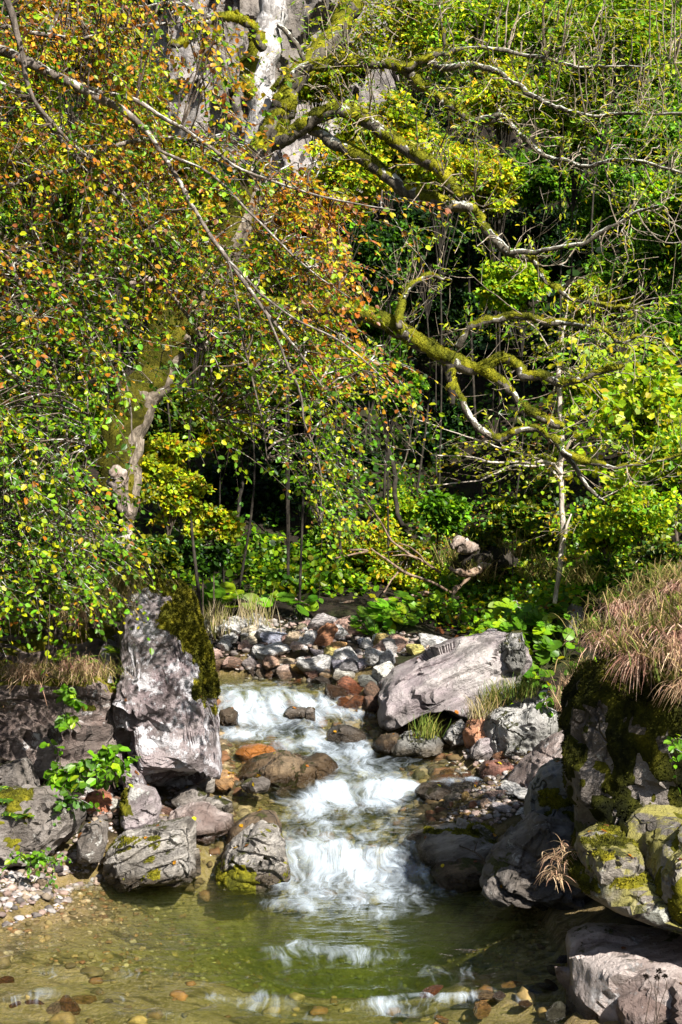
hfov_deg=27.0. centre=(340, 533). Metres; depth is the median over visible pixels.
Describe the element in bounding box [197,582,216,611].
butterbur
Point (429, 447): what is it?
shrub
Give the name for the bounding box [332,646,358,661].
cobble
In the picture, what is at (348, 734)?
boulder
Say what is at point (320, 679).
cobble
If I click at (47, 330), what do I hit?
tree
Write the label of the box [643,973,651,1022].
seed head stalk
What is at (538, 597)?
undergrowth
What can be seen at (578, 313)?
tree
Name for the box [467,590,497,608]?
fern
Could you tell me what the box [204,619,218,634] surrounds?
cobble
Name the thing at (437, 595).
butterbur
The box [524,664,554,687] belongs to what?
butterbur
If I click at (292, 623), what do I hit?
gravel
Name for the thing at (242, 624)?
cobble
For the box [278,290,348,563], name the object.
tree
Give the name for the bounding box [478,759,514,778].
boulder
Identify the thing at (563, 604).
butterbur
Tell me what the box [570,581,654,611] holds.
grass tuft
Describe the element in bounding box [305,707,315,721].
boulder
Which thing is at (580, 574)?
grass tuft
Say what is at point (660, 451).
shrub
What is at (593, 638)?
grass tuft
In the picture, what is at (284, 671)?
cobble
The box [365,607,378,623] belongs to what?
butterbur
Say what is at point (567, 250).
tree
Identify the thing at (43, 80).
tree
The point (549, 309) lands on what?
tree
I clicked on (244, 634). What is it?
cobble
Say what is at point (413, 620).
butterbur
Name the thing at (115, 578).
grass tuft
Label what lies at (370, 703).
cobble
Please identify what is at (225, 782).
boulder
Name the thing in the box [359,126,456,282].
tree
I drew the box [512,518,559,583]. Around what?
shrub
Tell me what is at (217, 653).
cobble
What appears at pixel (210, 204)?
tree
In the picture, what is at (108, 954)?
bed gravel
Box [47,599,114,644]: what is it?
grass tuft
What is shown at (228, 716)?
boulder
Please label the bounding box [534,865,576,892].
grass tuft
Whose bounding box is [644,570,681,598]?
grass tuft
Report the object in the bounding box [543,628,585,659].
butterbur
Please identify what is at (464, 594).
butterbur
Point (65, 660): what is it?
grass tuft
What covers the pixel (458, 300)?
tree
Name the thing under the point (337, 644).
cobble
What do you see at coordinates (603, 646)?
grass tuft
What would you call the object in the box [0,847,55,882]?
seedling
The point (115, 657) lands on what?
boulder
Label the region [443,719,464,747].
boulder
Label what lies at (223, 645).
cobble
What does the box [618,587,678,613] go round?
grass tuft
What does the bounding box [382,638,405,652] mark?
cobble
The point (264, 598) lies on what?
butterbur
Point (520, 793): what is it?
cobble
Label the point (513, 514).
shrub
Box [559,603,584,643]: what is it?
boulder
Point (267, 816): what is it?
boulder
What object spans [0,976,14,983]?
cobble
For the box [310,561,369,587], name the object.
shrub
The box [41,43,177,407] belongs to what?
tree
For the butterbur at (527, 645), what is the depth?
13.26 m
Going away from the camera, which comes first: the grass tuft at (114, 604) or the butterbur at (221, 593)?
the grass tuft at (114, 604)
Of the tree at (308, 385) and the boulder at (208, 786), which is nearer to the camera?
the boulder at (208, 786)
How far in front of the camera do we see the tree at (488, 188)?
19.86 m
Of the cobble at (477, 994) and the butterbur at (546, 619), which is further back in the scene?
the butterbur at (546, 619)
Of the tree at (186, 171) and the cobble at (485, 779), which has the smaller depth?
the cobble at (485, 779)
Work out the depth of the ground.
9.87 m
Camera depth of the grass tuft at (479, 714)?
12.05 m
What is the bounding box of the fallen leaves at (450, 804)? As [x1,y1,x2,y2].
[77,582,681,983]
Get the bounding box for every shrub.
[0,521,78,664]
[65,538,132,626]
[129,533,183,573]
[140,470,216,575]
[175,540,236,615]
[180,503,246,634]
[196,457,252,503]
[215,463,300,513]
[243,503,290,527]
[244,430,297,478]
[259,553,323,581]
[284,468,343,500]
[298,523,353,559]
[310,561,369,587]
[323,514,412,566]
[334,433,404,480]
[367,538,448,591]
[372,487,420,525]
[405,426,455,472]
[415,488,473,560]
[460,522,507,588]
[485,495,540,588]
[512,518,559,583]
[566,553,631,620]
[578,508,639,625]
[590,475,681,621]
[611,532,681,623]
[644,425,681,564]
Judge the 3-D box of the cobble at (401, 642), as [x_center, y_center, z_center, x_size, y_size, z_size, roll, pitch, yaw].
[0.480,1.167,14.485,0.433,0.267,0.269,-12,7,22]
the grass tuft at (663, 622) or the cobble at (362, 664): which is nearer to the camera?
the grass tuft at (663, 622)
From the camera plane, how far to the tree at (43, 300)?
23.06 m
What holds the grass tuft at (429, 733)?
on the boulder at (406, 745)
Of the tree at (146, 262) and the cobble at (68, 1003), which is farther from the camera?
the tree at (146, 262)
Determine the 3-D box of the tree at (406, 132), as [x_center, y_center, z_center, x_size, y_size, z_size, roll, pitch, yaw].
[0.584,-3.071,18.974,1.563,5.590,1.337,0,0,0]
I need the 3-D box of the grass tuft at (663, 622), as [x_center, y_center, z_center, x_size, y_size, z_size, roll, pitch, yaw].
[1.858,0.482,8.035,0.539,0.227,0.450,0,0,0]
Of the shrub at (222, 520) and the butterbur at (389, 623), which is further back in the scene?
the shrub at (222, 520)
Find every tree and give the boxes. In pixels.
[0,0,466,691]
[0,1,31,16]
[0,24,108,516]
[0,104,101,504]
[0,182,106,516]
[0,198,55,283]
[0,300,20,353]
[0,368,95,524]
[3,276,140,535]
[4,0,155,597]
[24,272,131,339]
[27,0,114,18]
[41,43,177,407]
[44,388,109,598]
[55,185,190,374]
[63,114,182,624]
[76,0,681,563]
[101,280,170,361]
[116,0,149,45]
[128,209,217,577]
[139,432,204,578]
[146,136,224,437]
[146,374,201,441]
[167,377,270,531]
[171,251,262,625]
[175,380,274,588]
[178,193,220,372]
[181,312,291,603]
[192,142,279,227]
[198,361,295,443]
[242,208,351,592]
[251,171,349,612]
[255,391,349,533]
[274,334,372,526]
[278,37,361,340]
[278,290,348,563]
[294,134,393,556]
[301,289,352,350]
[309,258,392,303]
[326,213,421,534]
[332,87,435,499]
[334,338,421,526]
[337,297,416,468]
[338,256,443,499]
[343,0,470,430]
[355,354,429,565]
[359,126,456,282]
[361,120,442,203]
[362,193,480,500]
[376,295,460,361]
[382,66,463,129]
[382,220,472,316]
[392,1,435,15]
[392,289,681,603]
[392,378,482,440]
[394,119,490,564]
[404,268,479,488]
[406,0,543,475]
[421,212,504,448]
[439,299,515,360]
[440,54,555,497]
[445,138,527,511]
[450,140,512,218]
[456,18,540,89]
[473,203,550,266]
[474,256,551,498]
[476,204,569,270]
[486,0,614,456]
[504,140,586,328]
[508,62,632,449]
[523,204,618,278]
[523,297,596,354]
[524,331,604,383]
[526,130,596,173]
[546,204,615,256]
[560,275,643,500]
[561,355,633,509]
[562,151,676,351]
[571,0,681,454]
[579,342,616,364]
[583,221,681,455]
[589,66,681,422]
[599,365,681,484]
[626,169,681,314]
[627,311,681,512]
[650,273,681,318]
[657,134,681,217]
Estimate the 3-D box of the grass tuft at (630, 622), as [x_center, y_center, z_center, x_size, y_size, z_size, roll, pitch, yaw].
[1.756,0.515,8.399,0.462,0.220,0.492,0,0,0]
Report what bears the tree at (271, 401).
on the ground
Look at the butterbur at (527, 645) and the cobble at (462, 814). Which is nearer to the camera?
the cobble at (462, 814)
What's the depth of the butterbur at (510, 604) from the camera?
14.27 m
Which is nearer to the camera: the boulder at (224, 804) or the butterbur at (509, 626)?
the boulder at (224, 804)
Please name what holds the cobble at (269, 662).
on the ground
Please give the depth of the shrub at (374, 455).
20.19 m
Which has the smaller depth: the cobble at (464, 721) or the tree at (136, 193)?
the cobble at (464, 721)
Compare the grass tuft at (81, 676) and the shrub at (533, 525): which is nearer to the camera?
the grass tuft at (81, 676)
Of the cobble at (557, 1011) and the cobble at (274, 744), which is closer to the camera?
the cobble at (557, 1011)
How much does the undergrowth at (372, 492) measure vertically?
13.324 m
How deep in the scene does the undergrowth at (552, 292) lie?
23.75 m
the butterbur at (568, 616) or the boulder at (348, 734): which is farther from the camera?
the butterbur at (568, 616)
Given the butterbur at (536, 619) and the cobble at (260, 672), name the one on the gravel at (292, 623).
the cobble at (260, 672)
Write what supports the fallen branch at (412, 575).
on the ground
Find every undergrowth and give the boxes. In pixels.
[0,0,681,406]
[0,10,681,608]
[0,499,191,630]
[102,459,660,614]
[388,416,680,632]
[458,502,681,705]
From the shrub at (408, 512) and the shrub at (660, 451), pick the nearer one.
the shrub at (660, 451)
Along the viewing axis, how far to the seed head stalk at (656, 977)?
6.51 m
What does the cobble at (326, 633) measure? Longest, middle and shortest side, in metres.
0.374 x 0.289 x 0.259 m
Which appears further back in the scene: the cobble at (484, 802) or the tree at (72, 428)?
the tree at (72, 428)
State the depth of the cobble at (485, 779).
11.34 m
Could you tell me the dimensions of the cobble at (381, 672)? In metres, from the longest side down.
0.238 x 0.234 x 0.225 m
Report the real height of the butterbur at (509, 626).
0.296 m
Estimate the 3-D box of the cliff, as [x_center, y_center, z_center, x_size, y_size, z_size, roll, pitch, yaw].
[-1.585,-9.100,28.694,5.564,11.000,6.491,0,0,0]
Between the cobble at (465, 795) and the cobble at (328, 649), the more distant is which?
the cobble at (328, 649)
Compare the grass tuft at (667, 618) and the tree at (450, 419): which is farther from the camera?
the tree at (450, 419)
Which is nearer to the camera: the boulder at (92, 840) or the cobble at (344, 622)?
the boulder at (92, 840)
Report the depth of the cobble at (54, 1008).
7.57 m
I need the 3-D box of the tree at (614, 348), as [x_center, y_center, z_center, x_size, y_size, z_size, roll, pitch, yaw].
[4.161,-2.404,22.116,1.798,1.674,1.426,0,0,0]
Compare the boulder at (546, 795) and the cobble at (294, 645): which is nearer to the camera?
the boulder at (546, 795)
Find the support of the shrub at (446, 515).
on the ground
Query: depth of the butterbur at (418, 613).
15.26 m
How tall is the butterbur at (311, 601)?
0.318 m
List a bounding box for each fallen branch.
[335,549,367,558]
[362,498,440,573]
[371,548,451,593]
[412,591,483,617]
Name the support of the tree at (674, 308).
on the ground
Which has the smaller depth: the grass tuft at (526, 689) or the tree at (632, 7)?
the grass tuft at (526, 689)
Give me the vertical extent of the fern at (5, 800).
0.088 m
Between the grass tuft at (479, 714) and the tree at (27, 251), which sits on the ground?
the tree at (27, 251)
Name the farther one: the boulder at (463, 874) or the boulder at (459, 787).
the boulder at (459, 787)
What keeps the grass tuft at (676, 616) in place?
on the rock outcrop at (618, 768)
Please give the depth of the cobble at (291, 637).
14.83 m
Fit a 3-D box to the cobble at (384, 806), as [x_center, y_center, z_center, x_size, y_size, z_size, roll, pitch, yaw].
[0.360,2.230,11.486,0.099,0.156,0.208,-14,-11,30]
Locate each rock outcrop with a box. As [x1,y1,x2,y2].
[0,602,119,666]
[0,659,130,790]
[557,625,681,848]
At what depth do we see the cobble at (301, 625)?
15.11 m
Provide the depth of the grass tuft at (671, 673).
7.60 m
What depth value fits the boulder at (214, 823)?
10.23 m
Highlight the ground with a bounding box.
[0,0,681,1023]
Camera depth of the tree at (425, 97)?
28.60 m
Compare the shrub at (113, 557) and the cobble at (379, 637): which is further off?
the cobble at (379, 637)
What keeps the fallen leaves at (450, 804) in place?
on the ground
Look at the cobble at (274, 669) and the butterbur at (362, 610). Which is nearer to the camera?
the cobble at (274, 669)
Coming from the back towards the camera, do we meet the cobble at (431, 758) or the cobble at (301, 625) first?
the cobble at (301, 625)
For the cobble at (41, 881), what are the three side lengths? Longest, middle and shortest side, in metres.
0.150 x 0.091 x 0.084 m
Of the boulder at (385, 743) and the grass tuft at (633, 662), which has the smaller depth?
the grass tuft at (633, 662)
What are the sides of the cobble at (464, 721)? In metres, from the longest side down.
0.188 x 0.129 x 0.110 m
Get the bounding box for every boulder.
[0,756,40,787]
[0,784,86,867]
[77,818,108,864]
[83,789,112,813]
[99,639,126,785]
[102,816,200,892]
[112,572,221,788]
[118,783,161,831]
[121,757,146,789]
[167,801,233,844]
[171,784,206,808]
[184,777,214,793]
[205,795,233,812]
[215,769,234,791]
[215,820,290,898]
[219,707,238,726]
[225,810,281,844]
[235,743,275,759]
[237,750,338,799]
[240,776,270,792]
[284,706,305,722]
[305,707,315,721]
[327,724,366,746]
[372,733,398,755]
[377,628,531,730]
[391,730,444,758]
[399,817,497,868]
[413,782,451,800]
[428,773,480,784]
[429,857,484,893]
[441,792,462,810]
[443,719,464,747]
[448,781,477,793]
[462,712,485,748]
[469,737,493,760]
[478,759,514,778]
[479,810,591,910]
[482,698,557,758]
[499,630,525,674]
[506,730,563,787]
[523,757,573,821]
[534,687,555,703]
[554,923,681,1022]
[556,849,681,934]
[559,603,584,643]
[573,822,644,885]
[616,977,681,1023]
[626,804,681,924]
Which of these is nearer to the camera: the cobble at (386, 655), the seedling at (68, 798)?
the seedling at (68, 798)
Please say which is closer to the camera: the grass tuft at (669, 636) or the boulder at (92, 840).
the grass tuft at (669, 636)
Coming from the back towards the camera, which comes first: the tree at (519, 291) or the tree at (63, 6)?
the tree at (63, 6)
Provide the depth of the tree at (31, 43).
14.95 m
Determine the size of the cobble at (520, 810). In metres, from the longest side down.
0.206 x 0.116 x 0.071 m
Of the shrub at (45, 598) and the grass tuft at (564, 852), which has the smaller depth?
the grass tuft at (564, 852)
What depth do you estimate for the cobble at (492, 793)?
10.76 m
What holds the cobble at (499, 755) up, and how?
on the gravel at (497, 814)
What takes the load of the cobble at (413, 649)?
on the ground
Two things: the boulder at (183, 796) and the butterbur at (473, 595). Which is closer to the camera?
the boulder at (183, 796)
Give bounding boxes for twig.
[459,841,485,862]
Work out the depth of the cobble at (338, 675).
14.07 m
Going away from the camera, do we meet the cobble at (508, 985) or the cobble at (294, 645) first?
the cobble at (508, 985)
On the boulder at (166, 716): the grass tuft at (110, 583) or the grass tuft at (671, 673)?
the grass tuft at (110, 583)
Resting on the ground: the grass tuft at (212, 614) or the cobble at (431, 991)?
the grass tuft at (212, 614)
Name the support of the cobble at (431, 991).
in the stream water
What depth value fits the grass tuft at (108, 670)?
10.15 m
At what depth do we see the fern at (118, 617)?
10.71 m
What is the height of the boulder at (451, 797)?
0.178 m
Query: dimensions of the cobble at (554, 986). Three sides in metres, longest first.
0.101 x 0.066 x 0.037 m
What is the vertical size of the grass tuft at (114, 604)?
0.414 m
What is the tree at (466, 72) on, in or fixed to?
on the ground
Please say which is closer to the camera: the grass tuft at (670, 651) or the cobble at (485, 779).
the grass tuft at (670, 651)
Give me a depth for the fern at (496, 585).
16.91 m
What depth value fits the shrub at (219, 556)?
15.41 m
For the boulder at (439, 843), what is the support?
on the ground
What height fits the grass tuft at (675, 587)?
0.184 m
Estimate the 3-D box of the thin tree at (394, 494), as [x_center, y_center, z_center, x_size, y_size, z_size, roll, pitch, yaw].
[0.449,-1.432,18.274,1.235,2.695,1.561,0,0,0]
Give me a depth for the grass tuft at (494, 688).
12.18 m
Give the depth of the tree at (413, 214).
19.92 m
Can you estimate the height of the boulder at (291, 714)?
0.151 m
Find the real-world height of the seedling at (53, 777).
0.870 m
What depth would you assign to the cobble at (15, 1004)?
7.62 m
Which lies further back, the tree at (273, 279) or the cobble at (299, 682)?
the tree at (273, 279)
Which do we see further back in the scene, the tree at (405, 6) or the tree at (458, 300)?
the tree at (405, 6)
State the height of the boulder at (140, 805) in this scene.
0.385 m
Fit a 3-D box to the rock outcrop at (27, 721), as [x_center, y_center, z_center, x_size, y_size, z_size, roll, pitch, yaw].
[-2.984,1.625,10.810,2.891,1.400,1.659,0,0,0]
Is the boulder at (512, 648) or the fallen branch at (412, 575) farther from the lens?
the fallen branch at (412, 575)
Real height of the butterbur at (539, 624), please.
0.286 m
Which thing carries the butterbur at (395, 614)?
on the gravel at (292, 623)
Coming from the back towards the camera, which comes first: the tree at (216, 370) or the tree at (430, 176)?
the tree at (430, 176)
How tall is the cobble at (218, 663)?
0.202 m
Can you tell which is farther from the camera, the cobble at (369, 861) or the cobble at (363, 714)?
the cobble at (363, 714)
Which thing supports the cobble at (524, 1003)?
on the ground
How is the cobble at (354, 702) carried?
on the ground
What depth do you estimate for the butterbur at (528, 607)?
13.53 m
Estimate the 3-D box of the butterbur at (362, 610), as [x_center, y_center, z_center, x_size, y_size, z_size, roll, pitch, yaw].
[0.405,0.904,15.034,0.512,0.301,0.298,0,0,0]
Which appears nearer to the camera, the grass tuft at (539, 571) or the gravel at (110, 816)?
the gravel at (110, 816)
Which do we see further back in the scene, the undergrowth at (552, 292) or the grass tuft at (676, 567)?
the undergrowth at (552, 292)
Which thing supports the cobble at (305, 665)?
on the ground
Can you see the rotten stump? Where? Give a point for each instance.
(466, 548)
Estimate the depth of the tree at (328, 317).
23.05 m
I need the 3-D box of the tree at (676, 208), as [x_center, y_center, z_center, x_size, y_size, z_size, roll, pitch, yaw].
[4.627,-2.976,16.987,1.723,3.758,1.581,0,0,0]
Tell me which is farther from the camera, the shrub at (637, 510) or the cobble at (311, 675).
the cobble at (311, 675)
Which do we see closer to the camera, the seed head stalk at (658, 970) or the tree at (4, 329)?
the seed head stalk at (658, 970)
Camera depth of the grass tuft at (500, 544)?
16.88 m
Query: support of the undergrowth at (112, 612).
on the ground
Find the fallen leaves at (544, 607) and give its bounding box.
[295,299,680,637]
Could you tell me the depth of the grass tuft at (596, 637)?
8.34 m
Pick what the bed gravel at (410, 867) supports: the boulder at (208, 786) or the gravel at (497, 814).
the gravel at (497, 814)
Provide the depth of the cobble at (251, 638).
15.15 m
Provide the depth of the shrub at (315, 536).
17.88 m
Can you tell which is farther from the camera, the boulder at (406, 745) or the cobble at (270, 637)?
the cobble at (270, 637)
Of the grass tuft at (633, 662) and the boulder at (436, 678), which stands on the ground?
the boulder at (436, 678)
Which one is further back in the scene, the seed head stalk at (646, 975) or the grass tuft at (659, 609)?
the grass tuft at (659, 609)
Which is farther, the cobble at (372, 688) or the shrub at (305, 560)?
the shrub at (305, 560)
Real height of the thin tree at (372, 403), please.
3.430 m
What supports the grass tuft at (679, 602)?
on the ground
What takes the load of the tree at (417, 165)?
on the ground
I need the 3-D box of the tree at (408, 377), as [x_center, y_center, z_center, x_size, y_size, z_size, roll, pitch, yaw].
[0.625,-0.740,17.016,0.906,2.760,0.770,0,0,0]
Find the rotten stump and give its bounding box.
[448,535,518,597]
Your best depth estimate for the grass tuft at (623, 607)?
8.84 m
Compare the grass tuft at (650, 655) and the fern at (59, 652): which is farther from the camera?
the fern at (59, 652)
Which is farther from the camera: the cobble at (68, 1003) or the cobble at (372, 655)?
the cobble at (372, 655)
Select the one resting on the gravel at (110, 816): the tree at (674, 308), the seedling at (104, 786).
the seedling at (104, 786)
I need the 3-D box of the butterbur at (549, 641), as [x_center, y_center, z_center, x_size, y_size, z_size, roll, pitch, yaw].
[1.921,1.083,13.206,0.256,0.300,0.367,0,0,0]
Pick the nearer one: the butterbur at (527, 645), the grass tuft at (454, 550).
the butterbur at (527, 645)
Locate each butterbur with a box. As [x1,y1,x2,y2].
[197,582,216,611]
[200,582,235,608]
[205,585,246,613]
[234,589,274,611]
[276,592,318,619]
[349,615,382,637]
[355,606,403,630]
[356,613,389,635]
[359,614,394,636]
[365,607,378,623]
[365,614,400,632]
[367,601,404,621]
[374,598,408,609]
[378,610,400,631]
[388,590,414,615]
[389,590,421,612]
[389,613,418,631]
[390,602,420,629]
[394,595,414,610]
[407,600,426,617]
[423,597,458,617]
[427,589,443,614]
[428,592,452,616]
[448,594,479,608]
[451,586,476,599]
[483,618,515,632]
[488,601,521,615]
[489,621,500,630]
[499,626,533,643]
[502,598,536,620]
[502,617,553,648]
[517,603,544,632]
[519,614,545,636]
[520,608,537,637]
[523,661,548,690]
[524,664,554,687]
[525,639,552,665]
[526,619,563,638]
[531,642,556,672]
[532,617,554,637]
[532,634,561,665]
[536,608,566,636]
[539,613,564,639]
[541,602,568,624]
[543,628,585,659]
[551,615,565,639]
[555,613,570,638]
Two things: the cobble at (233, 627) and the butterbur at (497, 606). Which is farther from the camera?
the cobble at (233, 627)
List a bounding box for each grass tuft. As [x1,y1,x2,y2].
[0,652,40,686]
[1,651,60,711]
[12,656,67,687]
[16,595,73,630]
[39,653,94,687]
[41,648,101,684]
[45,597,86,624]
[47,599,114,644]
[51,650,121,684]
[63,584,158,623]
[77,568,146,600]
[78,580,137,623]
[78,655,133,688]
[89,559,172,598]
[106,552,188,601]
[204,597,241,639]
[204,598,234,634]
[204,599,229,626]
[206,603,254,641]
[224,596,274,630]
[237,590,278,619]
[243,594,290,631]
[408,712,450,739]
[425,540,479,567]
[438,534,488,555]
[451,552,510,584]
[459,684,508,714]
[461,692,497,721]
[465,527,509,552]
[476,676,517,704]
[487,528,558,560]
[489,673,532,702]
[504,547,567,581]
[510,671,554,700]
[526,650,605,678]
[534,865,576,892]
[539,848,576,872]
[544,546,615,587]
[545,680,564,711]
[548,661,577,694]
[552,610,616,643]
[553,838,577,860]
[557,606,633,637]
[563,624,621,656]
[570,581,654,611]
[571,621,651,673]
[578,619,638,652]
[583,597,650,625]
[587,621,671,657]
[599,644,662,705]
[602,603,659,637]
[603,585,669,623]
[605,565,665,598]
[606,616,657,641]
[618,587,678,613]
[621,633,681,669]
[624,600,681,638]
[626,597,681,642]
[630,634,681,678]
[633,552,681,582]
[639,575,681,601]
[639,620,681,665]
[641,559,681,589]
[642,589,681,623]
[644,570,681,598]
[645,642,681,683]
[649,670,681,714]
[654,579,681,614]
[660,599,681,624]
[661,635,681,682]
[668,608,681,625]
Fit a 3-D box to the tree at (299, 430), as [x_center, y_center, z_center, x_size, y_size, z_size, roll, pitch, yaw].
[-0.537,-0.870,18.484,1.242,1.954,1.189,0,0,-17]
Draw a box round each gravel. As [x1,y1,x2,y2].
[0,811,118,926]
[0,874,555,998]
[0,951,550,1023]
[49,782,209,880]
[181,677,478,914]
[205,612,435,688]
[437,748,527,824]
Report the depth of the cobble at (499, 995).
7.55 m
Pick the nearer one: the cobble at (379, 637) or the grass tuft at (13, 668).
the grass tuft at (13, 668)
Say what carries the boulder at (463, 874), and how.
in the stream water
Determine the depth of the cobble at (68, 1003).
7.59 m
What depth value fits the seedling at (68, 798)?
9.54 m
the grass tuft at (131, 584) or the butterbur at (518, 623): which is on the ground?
the butterbur at (518, 623)
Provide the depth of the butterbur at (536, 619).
13.42 m
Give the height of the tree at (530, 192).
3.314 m
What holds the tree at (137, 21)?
on the ground
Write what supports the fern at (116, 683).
on the rock outcrop at (27, 721)
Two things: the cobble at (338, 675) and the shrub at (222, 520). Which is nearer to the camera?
the cobble at (338, 675)
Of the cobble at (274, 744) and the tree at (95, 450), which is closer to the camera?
the cobble at (274, 744)
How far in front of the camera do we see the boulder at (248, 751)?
12.20 m
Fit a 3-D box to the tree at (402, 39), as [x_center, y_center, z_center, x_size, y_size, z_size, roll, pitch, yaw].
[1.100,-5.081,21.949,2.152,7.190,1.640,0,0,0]
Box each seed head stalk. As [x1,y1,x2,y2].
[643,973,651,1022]
[654,968,662,1022]
[654,974,660,1019]
[656,973,667,1023]
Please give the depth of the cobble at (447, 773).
11.81 m
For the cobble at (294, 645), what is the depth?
14.78 m
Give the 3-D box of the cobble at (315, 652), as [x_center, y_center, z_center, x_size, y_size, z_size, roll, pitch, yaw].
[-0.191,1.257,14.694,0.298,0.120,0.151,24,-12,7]
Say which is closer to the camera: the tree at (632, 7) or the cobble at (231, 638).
the cobble at (231, 638)
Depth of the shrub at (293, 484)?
19.75 m
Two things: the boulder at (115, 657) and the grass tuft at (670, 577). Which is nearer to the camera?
the grass tuft at (670, 577)
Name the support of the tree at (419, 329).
on the ground
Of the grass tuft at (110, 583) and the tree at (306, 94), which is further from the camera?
the tree at (306, 94)
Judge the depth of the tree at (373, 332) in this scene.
19.83 m
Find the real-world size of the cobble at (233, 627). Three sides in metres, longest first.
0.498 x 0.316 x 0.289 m
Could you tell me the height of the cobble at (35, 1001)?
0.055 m
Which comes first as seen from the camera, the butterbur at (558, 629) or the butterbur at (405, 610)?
the butterbur at (558, 629)
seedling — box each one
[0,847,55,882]
[35,853,71,897]
[39,684,87,795]
[49,782,99,825]
[53,744,140,797]
[87,744,118,807]
[536,685,561,716]
[663,734,681,793]
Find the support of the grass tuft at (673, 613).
on the rock outcrop at (618, 768)
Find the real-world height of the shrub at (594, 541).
1.328 m
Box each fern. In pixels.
[0,786,12,804]
[1,808,34,819]
[46,648,72,660]
[62,655,97,664]
[99,611,122,621]
[100,644,120,653]
[109,678,119,688]
[463,574,524,590]
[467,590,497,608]
[497,556,537,571]
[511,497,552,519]
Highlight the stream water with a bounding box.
[0,674,565,1023]
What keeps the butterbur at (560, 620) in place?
on the ground
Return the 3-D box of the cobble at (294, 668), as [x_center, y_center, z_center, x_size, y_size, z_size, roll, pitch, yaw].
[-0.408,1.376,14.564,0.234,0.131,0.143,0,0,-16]
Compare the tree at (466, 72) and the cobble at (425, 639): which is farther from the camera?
the tree at (466, 72)
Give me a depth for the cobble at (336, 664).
14.26 m
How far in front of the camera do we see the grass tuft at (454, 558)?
16.76 m
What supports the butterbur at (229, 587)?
on the ground
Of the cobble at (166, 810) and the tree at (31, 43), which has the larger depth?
the tree at (31, 43)
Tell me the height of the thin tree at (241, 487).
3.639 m
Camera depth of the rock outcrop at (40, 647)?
11.11 m
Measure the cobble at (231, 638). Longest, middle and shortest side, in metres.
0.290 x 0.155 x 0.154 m
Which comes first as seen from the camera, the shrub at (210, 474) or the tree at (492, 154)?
the shrub at (210, 474)
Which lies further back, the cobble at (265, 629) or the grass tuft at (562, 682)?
the cobble at (265, 629)
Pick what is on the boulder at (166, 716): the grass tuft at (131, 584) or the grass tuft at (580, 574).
the grass tuft at (131, 584)
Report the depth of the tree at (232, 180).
25.73 m
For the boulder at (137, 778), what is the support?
on the boulder at (166, 716)
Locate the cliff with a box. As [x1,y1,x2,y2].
[136,0,398,263]
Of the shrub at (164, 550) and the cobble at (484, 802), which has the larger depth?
the shrub at (164, 550)
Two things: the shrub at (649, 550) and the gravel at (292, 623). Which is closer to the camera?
the shrub at (649, 550)
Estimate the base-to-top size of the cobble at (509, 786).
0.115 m
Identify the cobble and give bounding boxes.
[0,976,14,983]
[9,1001,20,1007]
[25,999,43,1004]
[35,878,50,886]
[46,1001,60,1013]
[48,863,63,872]
[60,995,80,1014]
[71,994,96,1003]
[101,998,113,1003]
[111,798,120,808]
[161,807,174,814]
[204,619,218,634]
[214,649,221,658]
[215,659,224,671]
[217,640,231,650]
[218,616,249,634]
[220,633,237,643]
[222,656,229,665]
[222,656,242,670]
[234,742,247,748]
[236,618,251,628]
[238,640,252,649]
[240,630,256,636]
[241,624,258,645]
[241,657,259,676]
[249,613,267,626]
[251,644,264,659]
[255,625,277,641]
[255,667,265,677]
[257,641,291,655]
[260,632,286,643]
[262,655,279,669]
[264,669,272,678]
[268,741,285,750]
[271,667,276,677]
[276,662,299,683]
[278,658,294,663]
[283,631,304,645]
[289,641,302,650]
[290,663,302,673]
[290,678,301,684]
[295,623,307,630]
[296,656,321,671]
[301,630,316,644]
[303,670,317,679]
[308,613,337,629]
[310,648,323,655]
[310,676,332,687]
[311,654,332,671]
[313,622,337,646]
[319,669,330,678]
[324,645,336,655]
[324,684,346,700]
[330,641,346,648]
[331,659,343,671]
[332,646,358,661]
[332,668,354,681]
[333,614,371,635]
[335,624,348,637]
[336,676,363,695]
[336,696,348,713]
[338,657,358,672]
[343,695,363,711]
[355,709,371,716]
[357,658,368,670]
[357,675,377,686]
[359,637,373,648]
[361,855,373,866]
[362,695,377,711]
[363,681,379,699]
[365,647,383,666]
[372,633,407,651]
[372,661,393,682]
[373,633,388,645]
[379,649,394,664]
[379,801,391,808]
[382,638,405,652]
[406,644,424,654]
[418,633,447,647]
[419,985,443,998]
[422,756,433,762]
[434,1015,448,1023]
[439,769,454,774]
[451,718,466,723]
[460,812,470,816]
[461,791,469,800]
[468,801,477,807]
[469,989,493,999]
[473,1001,490,1018]
[480,798,490,807]
[482,777,491,782]
[485,790,501,796]
[489,802,511,811]
[492,751,509,759]
[492,990,505,1001]
[500,780,520,793]
[501,981,521,988]
[512,787,527,799]
[515,807,523,814]
[518,1000,532,1007]
[519,983,550,991]
[536,943,544,949]
[544,979,557,990]
[545,1001,568,1022]
[547,965,555,975]
[556,955,566,963]
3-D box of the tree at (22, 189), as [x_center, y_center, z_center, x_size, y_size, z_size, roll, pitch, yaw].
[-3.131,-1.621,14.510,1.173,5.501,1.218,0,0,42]
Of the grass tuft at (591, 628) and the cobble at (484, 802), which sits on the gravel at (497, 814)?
the cobble at (484, 802)
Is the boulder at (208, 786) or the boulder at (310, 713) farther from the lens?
the boulder at (310, 713)
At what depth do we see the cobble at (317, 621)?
15.06 m

